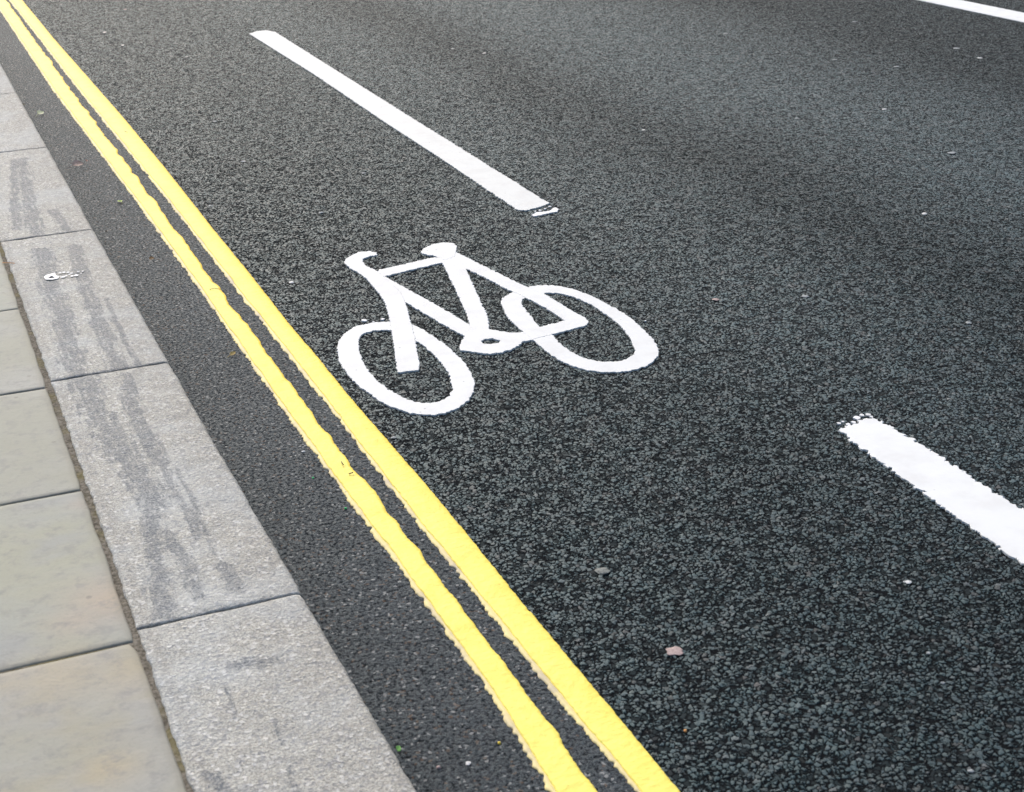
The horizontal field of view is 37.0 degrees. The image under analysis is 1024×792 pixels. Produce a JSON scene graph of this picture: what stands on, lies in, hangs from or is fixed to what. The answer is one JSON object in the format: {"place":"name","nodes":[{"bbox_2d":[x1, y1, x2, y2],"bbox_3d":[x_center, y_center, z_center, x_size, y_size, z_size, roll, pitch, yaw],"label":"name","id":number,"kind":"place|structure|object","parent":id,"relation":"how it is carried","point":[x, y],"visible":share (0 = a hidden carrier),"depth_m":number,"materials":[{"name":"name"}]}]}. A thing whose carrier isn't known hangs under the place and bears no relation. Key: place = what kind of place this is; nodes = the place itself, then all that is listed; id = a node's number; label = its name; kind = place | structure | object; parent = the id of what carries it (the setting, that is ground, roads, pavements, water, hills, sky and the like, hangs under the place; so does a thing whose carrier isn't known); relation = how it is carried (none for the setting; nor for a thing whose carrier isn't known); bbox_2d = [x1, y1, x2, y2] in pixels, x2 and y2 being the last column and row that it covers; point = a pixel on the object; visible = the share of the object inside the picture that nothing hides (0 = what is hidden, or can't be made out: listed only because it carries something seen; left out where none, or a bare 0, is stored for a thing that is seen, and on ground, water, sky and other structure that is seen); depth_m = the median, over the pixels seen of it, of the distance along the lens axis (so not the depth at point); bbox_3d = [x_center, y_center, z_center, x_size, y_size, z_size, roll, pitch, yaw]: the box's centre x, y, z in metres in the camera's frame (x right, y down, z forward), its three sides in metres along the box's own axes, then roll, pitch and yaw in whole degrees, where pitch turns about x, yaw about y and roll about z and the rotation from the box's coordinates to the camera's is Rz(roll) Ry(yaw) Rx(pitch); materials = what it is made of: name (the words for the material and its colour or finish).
{"place":"outdoors","nodes":[
{"label":"outdoors","id":0,"kind":"place"},
{"bbox_2d":[68,160,82,167],"bbox_3d":[-1.713,-0.911,6.008,0.065,0.023,0.025,-20,29,-35],"label":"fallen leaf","id":1,"kind":"object","parent":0,"point":[76,163],"visible":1,"depth_m":6.01,"materials":[{"name":"plant"}]},
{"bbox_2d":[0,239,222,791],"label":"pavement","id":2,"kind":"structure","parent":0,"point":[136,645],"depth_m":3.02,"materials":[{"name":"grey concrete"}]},
{"bbox_2d":[0,64,16,93],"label":"kerb stone","id":3,"kind":"object","parent":2,"relation":"on","point":[6,87],"visible":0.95,"depth_m":7.10,"materials":[{"name":"stone"}]},
{"bbox_2d":[0,253,17,311],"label":"paving slab","id":4,"kind":"structure","parent":2,"relation":"on","point":[8,301],"depth_m":4.39,"materials":[{"name":"grey stone"}]},
{"bbox_2d":[0,309,44,395],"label":"paving slab","id":5,"kind":"structure","parent":2,"relation":"on","point":[20,371],"depth_m":3.92,"materials":[{"name":"grey stone"}]},
{"bbox_2d":[0,93,46,152],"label":"kerb stone","id":6,"kind":"object","parent":2,"relation":"on","point":[18,131],"visible":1,"depth_m":6.29,"materials":[{"name":"stone"}]},
{"bbox_2d":[0,389,79,505],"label":"paving slab","id":7,"kind":"structure","parent":2,"relation":"on","point":[36,462],"depth_m":3.40,"materials":[{"name":"grey stone"}]},
{"bbox_2d":[0,148,92,241],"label":"kerb stone","id":8,"kind":"object","parent":2,"relation":"on","point":[37,199],"visible":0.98,"depth_m":5.29,"materials":[{"name":"stone"}]},
{"bbox_2d":[0,491,132,671],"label":"paving slab","id":9,"kind":"structure","parent":2,"relation":"on","point":[59,598],"depth_m":2.85,"materials":[{"name":"grey stone"}]},
{"bbox_2d":[1,230,168,381],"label":"kerb stone","id":10,"kind":"object","parent":2,"relation":"on","point":[89,320],"visible":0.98,"depth_m":4.25,"materials":[{"name":"stone"}]},
{"bbox_2d":[44,271,82,279],"bbox_3d":[-1.322,-0.358,4.519,0.116,0.001,0.063,-11,25,-20],"label":"paint splash","id":11,"kind":"object","parent":10,"relation":"on","point":[54,275],"visible":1,"depth_m":4.51,"materials":[{"name":"white paint"}]},
{"bbox_2d":[0,644,186,791],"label":"paving slab","id":12,"kind":"structure","parent":2,"relation":"on","point":[91,722],"depth_m":2.43,"materials":[{"name":"grey stone"}]},
{"bbox_2d":[51,363,302,629],"bbox_3d":[-0.761,0.215,3.315,0.309,0.122,1.248,-11,25,-20],"label":"kerb stone","id":13,"kind":"object","parent":2,"relation":"on","point":[185,535],"visible":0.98,"depth_m":3.15,"materials":[{"name":"stone"}]},
{"bbox_2d":[137,595,415,791],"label":"kerb stone","id":14,"kind":"object","parent":2,"relation":"on","point":[263,697],"visible":0.98,"depth_m":2.48,"materials":[{"name":"stone"}]},
{"bbox_2d":[0,0,1023,791],"bbox_3d":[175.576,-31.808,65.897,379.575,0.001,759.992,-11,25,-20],"label":"road","id":15,"kind":"structure","parent":0,"point":[736,514],"depth_m":4.21,"materials":[{"name":"black asphalt"}]},
{"bbox_2d":[0,0,596,791],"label":"yellow line","id":16,"kind":"object","parent":15,"relation":"on","point":[540,740],"visible":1,"depth_m":3.32,"materials":[{"name":"paint"}]},
{"bbox_2d":[9,0,679,791],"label":"yellow line","id":17,"kind":"object","parent":15,"relation":"on","point":[581,700],"visible":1,"depth_m":3.32,"materials":[{"name":"paint"}]},
{"bbox_2d":[249,30,558,216],"bbox_3d":[-0.659,-1.351,6.993,0.152,0.005,4.074,-11,25,-20],"label":"lane marking","id":18,"kind":"object","parent":15,"relation":"on","point":[506,189],"visible":1,"depth_m":6.40,"materials":[{"name":"white paint"}]},
{"bbox_2d":[336,242,658,416],"bbox_3d":[-0.145,-0.244,4.401,0.876,0.006,1.319,-11,25,-20],"label":"bicycle symbol","id":19,"kind":"object","parent":15,"relation":"on","point":[406,334],"visible":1,"depth_m":4.26,"materials":[{"name":"white paint"}]},
{"bbox_2d":[595,567,610,574],"bbox_3d":[0.178,0.345,3.019,0.028,0.003,0.026,-11,25,-20],"label":"asphalt chip","id":20,"kind":"object","parent":15,"relation":"on","point":[602,570],"visible":1,"depth_m":3.02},
{"bbox_2d":[666,646,682,654],"bbox_3d":[0.292,0.458,2.750,0.031,0.003,0.030,-1,23,1],"label":"pink stone","id":21,"kind":"object","parent":15,"relation":"on","point":[675,650],"visible":1,"depth_m":2.75,"materials":[{"name":"pink stone"}]},
{"bbox_2d":[837,413,1023,564],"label":"lane marking","id":22,"kind":"object","parent":15,"relation":"on","point":[984,512],"visible":1,"depth_m":3.32,"materials":[{"name":"white paint"}]},
{"bbox_2d":[919,0,1023,22],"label":"line","id":23,"kind":"object","parent":15,"relation":"on","point":[1012,15],"visible":1,"depth_m":8.77,"materials":[{"name":"white paint"}]}
]}

